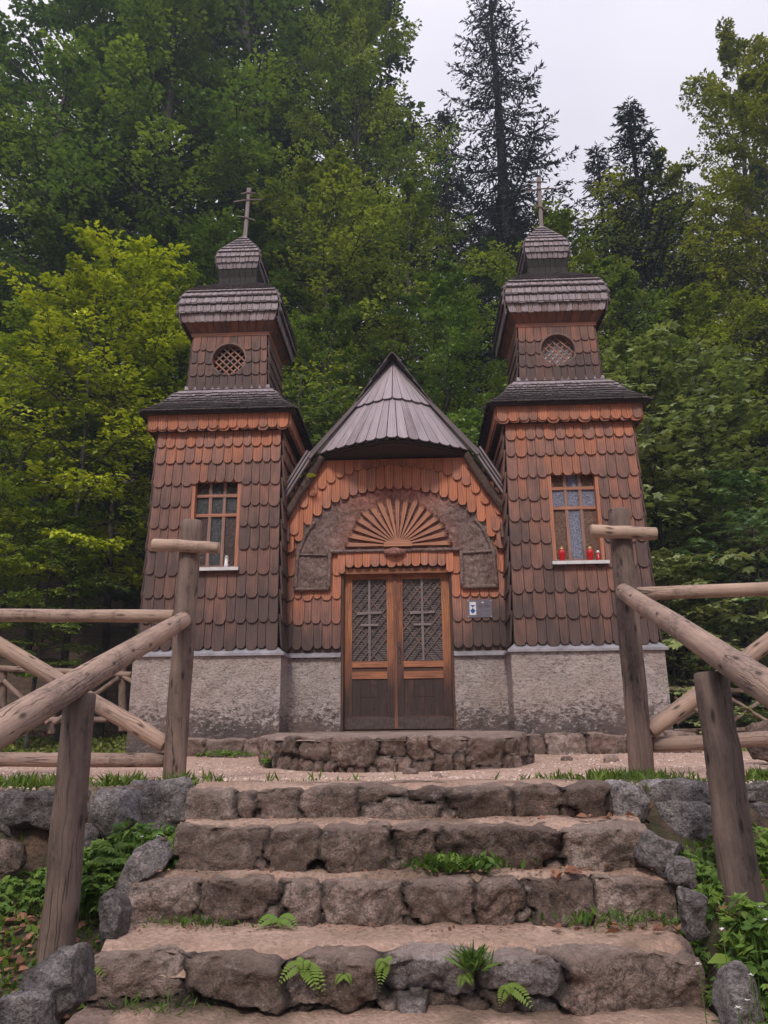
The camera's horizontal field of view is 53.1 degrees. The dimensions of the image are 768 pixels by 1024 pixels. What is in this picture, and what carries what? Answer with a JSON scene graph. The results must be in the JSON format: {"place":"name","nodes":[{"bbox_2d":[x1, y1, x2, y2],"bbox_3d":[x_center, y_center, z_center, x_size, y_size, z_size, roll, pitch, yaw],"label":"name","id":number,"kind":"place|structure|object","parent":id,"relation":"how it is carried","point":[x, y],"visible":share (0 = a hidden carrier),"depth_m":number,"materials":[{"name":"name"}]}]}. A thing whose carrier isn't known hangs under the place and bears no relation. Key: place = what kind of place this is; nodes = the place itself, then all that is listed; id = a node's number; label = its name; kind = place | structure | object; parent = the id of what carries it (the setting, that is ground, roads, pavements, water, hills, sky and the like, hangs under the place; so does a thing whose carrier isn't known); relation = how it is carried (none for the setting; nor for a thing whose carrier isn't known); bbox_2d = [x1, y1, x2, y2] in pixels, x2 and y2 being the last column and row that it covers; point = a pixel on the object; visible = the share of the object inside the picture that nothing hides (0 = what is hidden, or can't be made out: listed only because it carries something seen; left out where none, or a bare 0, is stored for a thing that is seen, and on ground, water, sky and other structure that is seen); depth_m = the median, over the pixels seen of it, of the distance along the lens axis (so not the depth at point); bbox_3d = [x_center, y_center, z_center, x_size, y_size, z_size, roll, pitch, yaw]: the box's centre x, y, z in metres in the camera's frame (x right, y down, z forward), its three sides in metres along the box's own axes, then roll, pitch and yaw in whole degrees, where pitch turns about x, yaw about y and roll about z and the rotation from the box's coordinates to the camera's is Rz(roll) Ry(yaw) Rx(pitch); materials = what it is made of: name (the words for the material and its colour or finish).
{"place":"outdoors","nodes":[
{"label":"outdoors","id":0,"kind":"place"},
{"bbox_2d":[0,379,767,1023],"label":"ground","id":1,"kind":"structure","parent":0,"point":[36,839],"depth_m":6.64,"materials":[{"name":"gravel"}]},
{"bbox_2d":[0,839,26,874],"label":"boulder","id":2,"kind":"object","parent":1,"relation":"on","point":[13,856],"visible":1,"depth_m":3.66,"materials":[{"name":"stone"}]},
{"bbox_2d":[0,788,32,836],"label":"boulder","id":3,"kind":"object","parent":1,"relation":"on","point":[5,796],"visible":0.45,"depth_m":3.92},
{"bbox_2d":[0,867,46,914],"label":"anemone clump","id":4,"kind":"object","parent":1,"relation":"on","point":[39,875],"visible":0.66,"depth_m":3.52,"materials":[{"name":"green plant"}]},
{"bbox_2d":[0,989,58,1023],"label":"boulder","id":5,"kind":"object","parent":1,"relation":"on","point":[34,1006],"visible":1,"depth_m":2.33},
{"bbox_2d":[0,284,76,580],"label":"broadleaf tree","id":6,"kind":"object","parent":1,"relation":"on","point":[4,315],"visible":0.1,"depth_m":18.89,"materials":[{"name":"green plant"}]},
{"bbox_2d":[0,473,83,676],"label":"young hornbeam","id":7,"kind":"object","parent":1,"relation":"on","point":[8,485],"visible":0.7,"depth_m":12.13,"materials":[{"name":"green plant"}]},
{"bbox_2d":[4,789,91,829],"bbox_3d":[-1.722,1.543,3.988,0.416,0.200,0.302,-1,-16,2],"label":"boulder","id":8,"kind":"object","parent":1,"relation":"on","point":[26,810],"visible":0.5,"depth_m":3.87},
{"bbox_2d":[0,878,100,1022],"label":"leaf litter","id":9,"kind":"object","parent":1,"relation":"on","point":[20,960],"visible":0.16,"depth_m":3.23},
{"bbox_2d":[0,882,100,1016],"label":"ground cover","id":10,"kind":"object","parent":1,"relation":"on","point":[34,927],"visible":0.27,"depth_m":3.24,"materials":[{"name":"green plant"}]},
{"bbox_2d":[0,733,126,752],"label":"ground cover","id":11,"kind":"object","parent":1,"relation":"on","point":[55,746],"visible":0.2,"depth_m":11.81,"materials":[{"name":"green plant"}]},
{"bbox_2d":[0,500,129,748],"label":"young hornbeam","id":12,"kind":"object","parent":1,"relation":"on","point":[41,637],"visible":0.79,"depth_m":12.17,"materials":[{"name":"green plant"}]},
{"bbox_2d":[0,665,131,733],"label":"rustic fence","id":13,"kind":"object","parent":1,"relation":"on","point":[122,678],"visible":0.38,"depth_m":10.52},
{"bbox_2d":[0,100,131,470],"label":"broadleaf tree","id":14,"kind":"object","parent":1,"relation":"on","point":[11,231],"visible":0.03,"depth_m":26.16,"materials":[{"name":"green plant"}]},
{"bbox_2d":[0,301,136,633],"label":"young hornbeam","id":15,"kind":"object","parent":1,"relation":"on","point":[23,314],"visible":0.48,"depth_m":14.08,"materials":[{"name":"green plant"}]},
{"bbox_2d":[0,252,184,743],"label":"young hornbeam","id":16,"kind":"object","parent":1,"relation":"on","point":[55,332],"visible":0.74,"depth_m":13.32,"materials":[{"name":"green plant"}]},
{"bbox_2d":[0,185,188,653],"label":"broadleaf tree","id":17,"kind":"object","parent":1,"relation":"on","point":[51,230],"visible":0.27,"depth_m":19.66,"materials":[{"name":"green plant"}]},
{"bbox_2d":[0,0,192,608],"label":"beech tree","id":18,"kind":"object","parent":1,"relation":"on","point":[59,15],"visible":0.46,"depth_m":23.84,"materials":[{"name":"green plant"}]},
{"bbox_2d":[0,220,205,738],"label":"young hornbeam","id":19,"kind":"object","parent":1,"relation":"on","point":[160,259],"visible":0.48,"depth_m":13.87,"materials":[{"name":"green plant"}]},
{"bbox_2d":[0,134,217,588],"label":"broadleaf tree","id":20,"kind":"object","parent":1,"relation":"on","point":[132,214],"visible":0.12,"depth_m":24.79,"materials":[{"name":"green plant"}]},
{"bbox_2d":[0,519,219,964],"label":"log fence","id":21,"kind":"object","parent":1,"relation":"on","point":[75,699],"visible":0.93,"depth_m":4.26,"materials":[{"name":"wood"}]},
{"bbox_2d":[33,262,200,588],"bbox_3d":[-4.355,-0.523,15.330,4.382,10.184,4.279,-2,-16,5],"label":"young hornbeam","id":22,"kind":"object","parent":1,"relation":"on","point":[180,289],"visible":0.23,"depth_m":15.15,"materials":[{"name":"green plant"}]},
{"bbox_2d":[90,786,144,839],"bbox_3d":[-1.328,1.514,3.858,0.307,0.262,0.230,-3,-16,9],"label":"boulder","id":23,"kind":"object","parent":1,"relation":"on","point":[109,807],"visible":0.68,"depth_m":3.78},
{"bbox_2d":[0,9,234,454],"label":"beech tree","id":24,"kind":"object","parent":1,"relation":"on","point":[156,75],"visible":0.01,"depth_m":33.03,"materials":[{"name":"green plant"}]},
{"bbox_2d":[78,818,178,923],"bbox_3d":[-1.181,1.640,3.543,0.701,0.427,0.544,-1,-16,2],"label":"anemone clump","id":25,"kind":"object","parent":1,"relation":"on","point":[101,872],"visible":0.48,"depth_m":3.47,"materials":[{"name":"green plant"}]},
{"bbox_2d":[8,205,298,635],"bbox_3d":[-5.617,-1.917,19.014,6.943,12.260,6.551,3,-16,-13],"label":"broadleaf tree","id":26,"kind":"object","parent":1,"relation":"on","point":[158,228],"visible":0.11,"depth_m":18.80,"materials":[{"name":"green plant"}]},
{"bbox_2d":[82,65,233,538],"bbox_3d":[-7.281,-8.473,30.235,8.504,22.398,9.039,10,-19,-33],"label":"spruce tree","id":27,"kind":"object","parent":1,"relation":"on","point":[198,213],"visible":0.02,"depth_m":30.00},
{"bbox_2d":[139,776,193,836],"bbox_3d":[-1.098,1.511,3.915,0.282,0.314,0.230,-1,-16,2],"label":"boulder","id":28,"kind":"object","parent":1,"relation":"on","point":[164,800],"visible":0.6,"depth_m":3.83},
{"bbox_2d":[0,0,342,608],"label":"beech tree","id":29,"kind":"object","parent":1,"relation":"on","point":[194,14],"visible":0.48,"depth_m":23.92,"materials":[{"name":"green plant"}]},
{"bbox_2d":[0,766,395,842],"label":"grass","id":30,"kind":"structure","parent":1,"relation":"on","point":[25,782],"depth_m":4.18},
{"bbox_2d":[83,206,353,587],"bbox_3d":[-3.665,-1.854,18.890,6.809,12.023,6.424,-12,-20,36],"label":"broadleaf tree","id":31,"kind":"object","parent":1,"relation":"on","point":[257,225],"visible":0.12,"depth_m":18.44,"materials":[{"name":"green plant"}]},
{"bbox_2d":[70,0,381,410],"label":"beech tree","id":32,"kind":"object","parent":1,"relation":"on","point":[249,11],"visible":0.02,"depth_m":30.39,"materials":[{"name":"green plant"}]},
{"bbox_2d":[125,351,361,633],"bbox_3d":[-1.764,0.537,13.550,6.037,7.704,6.165,-2,-16,4],"label":"sapling","id":33,"kind":"object","parent":1,"relation":"on","point":[308,385],"visible":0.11,"depth_m":14.65,"materials":[{"name":"green plant"}]},
{"bbox_2d":[64,0,462,375],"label":"beech tree","id":34,"kind":"object","parent":1,"relation":"on","point":[236,126],"visible":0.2,"depth_m":26.98,"materials":[{"name":"green plant"}]},
{"bbox_2d":[185,138,405,378],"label":"broadleaf tree","id":35,"kind":"object","parent":1,"relation":"on","point":[285,146],"visible":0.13,"depth_m":25.93,"materials":[{"name":"green plant"}]},
{"bbox_2d":[282,372,355,463],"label":"maple sapling","id":36,"kind":"object","parent":1,"relation":"on","point":[322,410],"visible":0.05,"depth_m":15.52,"materials":[{"name":"green plant"}]},
{"bbox_2d":[197,142,462,442],"bbox_3d":[-1.708,-3.141,20.169,7.960,14.797,7.511,-9,-18,27],"label":"broadleaf tree","id":37,"kind":"object","parent":1,"relation":"on","point":[320,181],"visible":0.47,"depth_m":20.45,"materials":[{"name":"green plant"}]},
{"bbox_2d":[201,0,468,402],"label":"beech tree","id":38,"kind":"object","parent":1,"relation":"on","point":[395,59],"visible":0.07,"depth_m":33.07,"materials":[{"name":"green plant"}]},
{"bbox_2d":[282,293,391,475],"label":"broadleaf tree","id":39,"kind":"object","parent":1,"relation":"on","point":[344,319],"visible":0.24,"depth_m":17.17,"materials":[{"name":"green plant"}]},
{"bbox_2d":[236,0,482,418],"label":"beech tree","id":40,"kind":"object","parent":1,"relation":"on","point":[336,56],"visible":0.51,"depth_m":25.97,"materials":[{"name":"green plant"}]},
{"bbox_2d":[0,752,767,794],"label":"gravel","id":41,"kind":"structure","parent":1,"relation":"on","point":[453,777],"depth_m":6.38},
{"bbox_2d":[286,222,494,437],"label":"broadleaf tree","id":42,"kind":"object","parent":1,"relation":"on","point":[421,351],"visible":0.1,"depth_m":24.31,"materials":[{"name":"green plant"}]},
{"bbox_2d":[65,778,719,1023],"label":"stone staircase","id":43,"kind":"structure","parent":1,"relation":"on","point":[566,974],"depth_m":3.15,"materials":[{"name":"stone"}]},
{"bbox_2d":[19,942,96,1021],"bbox_3d":[-1.069,1.545,2.512,0.205,0.232,0.227,-1,-16,2],"label":"boulder","id":44,"kind":"object","parent":43,"relation":"on","point":[66,975],"visible":0.82,"depth_m":2.46,"materials":[{"name":"stone"}]},
{"bbox_2d":[98,888,132,940],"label":"boulder","id":45,"kind":"object","parent":43,"relation":"on","point":[115,909],"visible":1,"depth_m":3.02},
{"bbox_2d":[115,836,172,895],"bbox_3d":[-1.067,1.567,3.405,0.262,0.242,0.245,-1,-16,2],"label":"boulder","id":46,"kind":"object","parent":43,"relation":"on","point":[146,860],"visible":0.84,"depth_m":3.32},
{"bbox_2d":[102,984,239,1016],"bbox_3d":[-0.749,1.728,2.695,0.497,0.112,0.103,-1,-16,2],"label":"grass tuft","id":47,"kind":"object","parent":43,"relation":"on","point":[160,1006],"visible":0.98,"depth_m":2.71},
{"bbox_2d":[138,914,253,927],"bbox_3d":[-0.785,1.672,3.145,0.530,0.067,0.089,-2,-16,4],"label":"grass tuft","id":48,"kind":"object","parent":43,"relation":"on","point":[186,920],"visible":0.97,"depth_m":3.14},
{"bbox_2d":[256,913,295,930],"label":"fern","id":49,"kind":"object","parent":43,"relation":"on","point":[281,919],"visible":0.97,"depth_m":3.12,"materials":[{"name":"green plant"}]},
{"bbox_2d":[275,957,325,991],"bbox_3d":[-0.281,1.640,2.706,0.185,0.121,0.082,-4,-16,12],"label":"fern","id":50,"kind":"object","parent":43,"relation":"on","point":[306,973],"visible":1,"depth_m":2.71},
{"bbox_2d":[133,814,667,932],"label":"leaf litter","id":51,"kind":"object","parent":43,"relation":"on","point":[449,927],"visible":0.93,"depth_m":3.24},
{"bbox_2d":[381,850,537,875],"bbox_3d":[0.326,1.515,3.309,0.682,0.118,0.123,-1,-16,2],"label":"grass tuft","id":52,"kind":"object","parent":43,"relation":"on","point":[482,862],"visible":0.98,"depth_m":3.29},
{"bbox_2d":[440,940,503,975],"bbox_3d":[0.307,1.571,2.704,0.221,0.116,0.145,-1,-16,2],"label":"grass tuft","id":53,"kind":"object","parent":43,"relation":"on","point":[472,959],"visible":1,"depth_m":2.69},
{"bbox_2d":[497,982,536,1015],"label":"fern","id":54,"kind":"object","parent":43,"relation":"on","point":[513,991],"visible":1,"depth_m":2.66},
{"bbox_2d":[527,904,680,930],"bbox_3d":[1.000,1.622,3.067,0.857,0.094,0.117,-1,-16,2],"label":"grass tuft","id":55,"kind":"object","parent":43,"relation":"on","point":[584,916],"visible":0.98,"depth_m":3.07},
{"bbox_2d":[539,812,680,933],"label":"leaf litter","id":56,"kind":"object","parent":43,"relation":"on","point":[571,869],"visible":0.94,"depth_m":3.21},
{"bbox_2d":[633,830,683,878],"bbox_3d":[1.193,1.479,3.320,0.230,0.193,0.184,-1,-16,2],"label":"boulder","id":57,"kind":"object","parent":43,"relation":"on","point":[655,852],"visible":0.77,"depth_m":3.26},
{"bbox_2d":[676,886,709,940],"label":"boulder","id":58,"kind":"object","parent":43,"relation":"on","point":[692,907],"visible":1,"depth_m":2.79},
{"bbox_2d":[257,730,534,772],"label":"stone platform","id":59,"kind":"structure","parent":1,"relation":"on","point":[375,751],"depth_m":7.16,"materials":[{"name":"stone"}]},
{"bbox_2d":[309,93,483,397],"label":"beech tree","id":60,"kind":"object","parent":1,"relation":"on","point":[408,98],"visible":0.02,"depth_m":35.04,"materials":[{"name":"green plant"}]},
{"bbox_2d":[126,177,672,752],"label":"chapel","id":61,"kind":"structure","parent":1,"relation":"on","point":[384,545],"depth_m":10.45,"materials":[{"name":"wood"}]},
{"bbox_2d":[190,479,240,570],"bbox_3d":[-2.278,0.169,10.370,0.730,1.310,0.253,-1,-16,2],"label":"window","id":62,"kind":"structure","parent":61,"relation":"in","point":[215,504],"depth_m":10.45,"materials":[{"name":"brown wood"}]},
{"bbox_2d":[344,575,394,729],"bbox_3d":[-0.192,1.875,10.415,0.690,2.060,0.057,-1,-16,2],"label":"door leaf","id":63,"kind":"structure","parent":61,"relation":"in","point":[369,688],"depth_m":10.40,"materials":[{"name":"brown wood"}]},
{"bbox_2d":[396,574,453,728],"bbox_3d":[0.530,1.853,10.362,0.745,2.060,0.110,-1,-16,2],"label":"door leaf","id":64,"kind":"structure","parent":61,"relation":"in","point":[424,667],"depth_m":10.37,"materials":[{"name":"brown wood"}]},
{"bbox_2d":[467,599,491,617],"bbox_3d":[1.288,1.298,10.338,0.330,0.240,0.013,-1,-16,2],"label":"plaque","id":65,"kind":"object","parent":61,"relation":"attached to","point":[478,608],"visible":1,"depth_m":10.34,"materials":[{"name":"grey metal"}]},
{"bbox_2d":[547,471,609,563],"bbox_3d":[2.537,0.069,10.184,0.730,1.310,0.253,-1,-16,2],"label":"window","id":66,"kind":"structure","parent":61,"relation":"in","point":[574,499],"depth_m":10.25,"materials":[{"name":"brown wood"}]},
{"bbox_2d":[308,176,506,424],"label":"broadleaf tree","id":67,"kind":"object","parent":1,"relation":"on","point":[421,201],"visible":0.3,"depth_m":21.69,"materials":[{"name":"green plant"}]},
{"bbox_2d":[344,252,505,473],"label":"broadleaf tree","id":68,"kind":"object","parent":1,"relation":"on","point":[453,325],"visible":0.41,"depth_m":17.53,"materials":[{"name":"green plant"}]},
{"bbox_2d":[162,730,701,756],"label":"stone kerb","id":69,"kind":"structure","parent":1,"relation":"on","point":[558,743],"depth_m":9.04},
{"bbox_2d":[382,108,504,471],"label":"spruce tree","id":70,"kind":"object","parent":1,"relation":"on","point":[440,119],"visible":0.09,"depth_m":29.05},
{"bbox_2d":[450,407,485,470],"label":"maple sapling","id":71,"kind":"object","parent":1,"relation":"on","point":[464,414],"visible":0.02,"depth_m":15.16,"materials":[{"name":"green plant"}]},
{"bbox_2d":[418,234,520,432],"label":"broadleaf tree","id":72,"kind":"object","parent":1,"relation":"on","point":[489,282],"visible":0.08,"depth_m":25.50,"materials":[{"name":"green plant"}]},
{"bbox_2d":[393,0,661,434],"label":"spruce tree","id":73,"kind":"object","parent":1,"relation":"on","point":[506,221],"visible":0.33,"depth_m":29.09,"materials":[{"name":"plant"}]},
{"bbox_2d":[448,198,718,585],"bbox_3d":[4.255,-1.785,17.438,5.435,11.967,5.760,-13,-20,38],"label":"broadleaf tree","id":74,"kind":"object","parent":1,"relation":"on","point":[560,223],"visible":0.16,"depth_m":18.21,"materials":[{"name":"green plant"}]},
{"bbox_2d":[605,779,649,822],"bbox_3d":[1.179,1.440,3.796,0.254,0.234,0.231,-1,-16,2],"label":"boulder","id":75,"kind":"object","parent":1,"relation":"on","point":[630,797],"visible":0.58,"depth_m":3.71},
{"bbox_2d":[495,765,767,843],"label":"grass","id":76,"kind":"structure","parent":1,"relation":"on","point":[592,774],"depth_m":4.26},
{"bbox_2d":[581,255,751,605],"bbox_3d":[5.426,-1.183,17.788,5.010,10.408,4.727,13,-21,-41],"label":"broadleaf tree","id":77,"kind":"object","parent":1,"relation":"on","point":[608,261],"visible":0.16,"depth_m":18.23,"materials":[{"name":"green plant"}]},
{"bbox_2d":[571,141,767,582],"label":"spruce tree","id":78,"kind":"object","parent":1,"relation":"on","point":[600,159],"visible":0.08,"depth_m":24.22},
{"bbox_2d":[575,95,767,623],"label":"spruce tree","id":79,"kind":"object","parent":1,"relation":"on","point":[630,133],"visible":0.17,"depth_m":21.37,"materials":[{"name":"plant"}]},
{"bbox_2d":[577,145,767,629],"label":"broadleaf tree","id":80,"kind":"object","parent":1,"relation":"on","point":[676,169],"visible":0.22,"depth_m":21.27,"materials":[{"name":"green plant"}]},
{"bbox_2d":[601,361,748,728],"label":"maple sapling","id":81,"kind":"object","parent":1,"relation":"on","point":[679,535],"visible":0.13,"depth_m":13.08,"materials":[{"name":"green plant"}]},
{"bbox_2d":[590,507,767,917],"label":"log fence","id":82,"kind":"object","parent":1,"relation":"on","point":[720,741],"visible":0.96,"depth_m":3.79,"materials":[{"name":"wood"}]},
{"bbox_2d":[665,856,697,889],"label":"boulder","id":83,"kind":"object","parent":1,"relation":"on","point":[680,871],"visible":1,"depth_m":3.15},
{"bbox_2d":[654,800,711,841],"bbox_3d":[1.514,1.531,3.799,0.351,0.237,0.342,-1,-16,2],"label":"boulder","id":84,"kind":"object","parent":1,"relation":"on","point":[688,820],"visible":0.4,"depth_m":3.68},
{"bbox_2d":[640,777,709,803],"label":"boulder","id":85,"kind":"object","parent":84,"relation":"on","point":[679,789],"visible":0.69,"depth_m":3.75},
{"bbox_2d":[600,317,767,728],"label":"maple sapling","id":86,"kind":"object","parent":1,"relation":"on","point":[652,342],"visible":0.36,"depth_m":12.93,"materials":[{"name":"green plant"}]},
{"bbox_2d":[624,248,767,606],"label":"broadleaf tree","id":87,"kind":"object","parent":1,"relation":"on","point":[766,292],"visible":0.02,"depth_m":23.85,"materials":[{"name":"green plant"}]},
{"bbox_2d":[629,283,767,700],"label":"broadleaf tree","id":88,"kind":"object","parent":1,"relation":"on","point":[694,320],"visible":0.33,"depth_m":16.52,"materials":[{"name":"green plant"}]},
{"bbox_2d":[632,344,767,723],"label":"maple sapling","id":89,"kind":"object","parent":1,"relation":"on","point":[730,378],"visible":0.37,"depth_m":13.30,"materials":[{"name":"green plant"}]},
{"bbox_2d":[676,852,723,1000],"bbox_3d":[1.227,1.671,3.070,0.292,0.542,0.488,-1,-16,2],"label":"anemone clump","id":90,"kind":"object","parent":1,"relation":"on","point":[715,891],"visible":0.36,"depth_m":2.99,"materials":[{"name":"green plant"}]},
{"bbox_2d":[651,547,754,734],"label":"maple sapling","id":91,"kind":"object","parent":1,"relation":"on","point":[673,572],"visible":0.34,"depth_m":11.17,"materials":[{"name":"green plant"}]},
{"bbox_2d":[656,466,767,726],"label":"maple sapling","id":92,"kind":"object","parent":1,"relation":"on","point":[735,475],"visible":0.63,"depth_m":11.85,"materials":[{"name":"green plant"}]},
{"bbox_2d":[662,16,767,484],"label":"beech tree","id":93,"kind":"object","parent":1,"relation":"on","point":[729,54],"visible":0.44,"depth_m":23.14,"materials":[{"name":"green plant"}]},
{"bbox_2d":[664,51,767,582],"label":"beech tree","id":94,"kind":"object","parent":1,"relation":"on","point":[745,104],"visible":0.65,"depth_m":19.44,"materials":[{"name":"green plant"}]},
{"bbox_2d":[669,687,767,732],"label":"rustic fence","id":95,"kind":"object","parent":1,"relation":"on","point":[737,717],"visible":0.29,"depth_m":10.43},
{"bbox_2d":[676,153,767,449],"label":"beech tree","id":96,"kind":"object","parent":1,"relation":"on","point":[759,177],"visible":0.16,"depth_m":29.91,"materials":[{"name":"green plant"}]},
{"bbox_2d":[683,838,767,1000],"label":"ground cover","id":97,"kind":"object","parent":1,"relation":"on","point":[698,846],"visible":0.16,"depth_m":3.28,"materials":[{"name":"green plant"}]},
{"bbox_2d":[704,822,767,871],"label":"anemone clump","id":98,"kind":"object","parent":1,"relation":"on","point":[761,844],"visible":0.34,"depth_m":3.33,"materials":[{"name":"green plant"}]},
{"bbox_2d":[705,892,767,1023],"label":"anemone clump","id":99,"kind":"object","parent":1,"relation":"on","point":[752,925],"visible":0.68,"depth_m":2.55,"materials":[{"name":"green plant"}]},
{"bbox_2d":[707,930,767,963],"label":"broad leaf plant","id":100,"kind":"object","parent":1,"relation":"on","point":[718,958],"visible":0.32,"depth_m":2.58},
{"bbox_2d":[712,960,765,1023],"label":"boulder","id":101,"kind":"object","parent":1,"relation":"on","point":[732,986],"visible":0.94,"depth_m":2.34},
{"bbox_2d":[710,265,767,565],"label":"broadleaf tree","id":102,"kind":"object","parent":1,"relation":"on","point":[763,397],"visible":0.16,"depth_m":18.53,"materials":[{"name":"green plant"}]},
{"bbox_2d":[745,720,767,761],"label":"boulder","id":103,"kind":"object","parent":1,"relation":"on","point":[759,753],"visible":0.63,"depth_m":6.36,"materials":[{"name":"stone"}]},
{"bbox_2d":[746,781,767,801],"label":"boulder","id":104,"kind":"object","parent":1,"relation":"on","point":[757,791],"visible":0.3,"depth_m":3.81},
{"bbox_2d":[0,0,767,389],"label":"sky","id":105,"kind":"structure","parent":0,"point":[595,54],"materials":[{"name":"white"}]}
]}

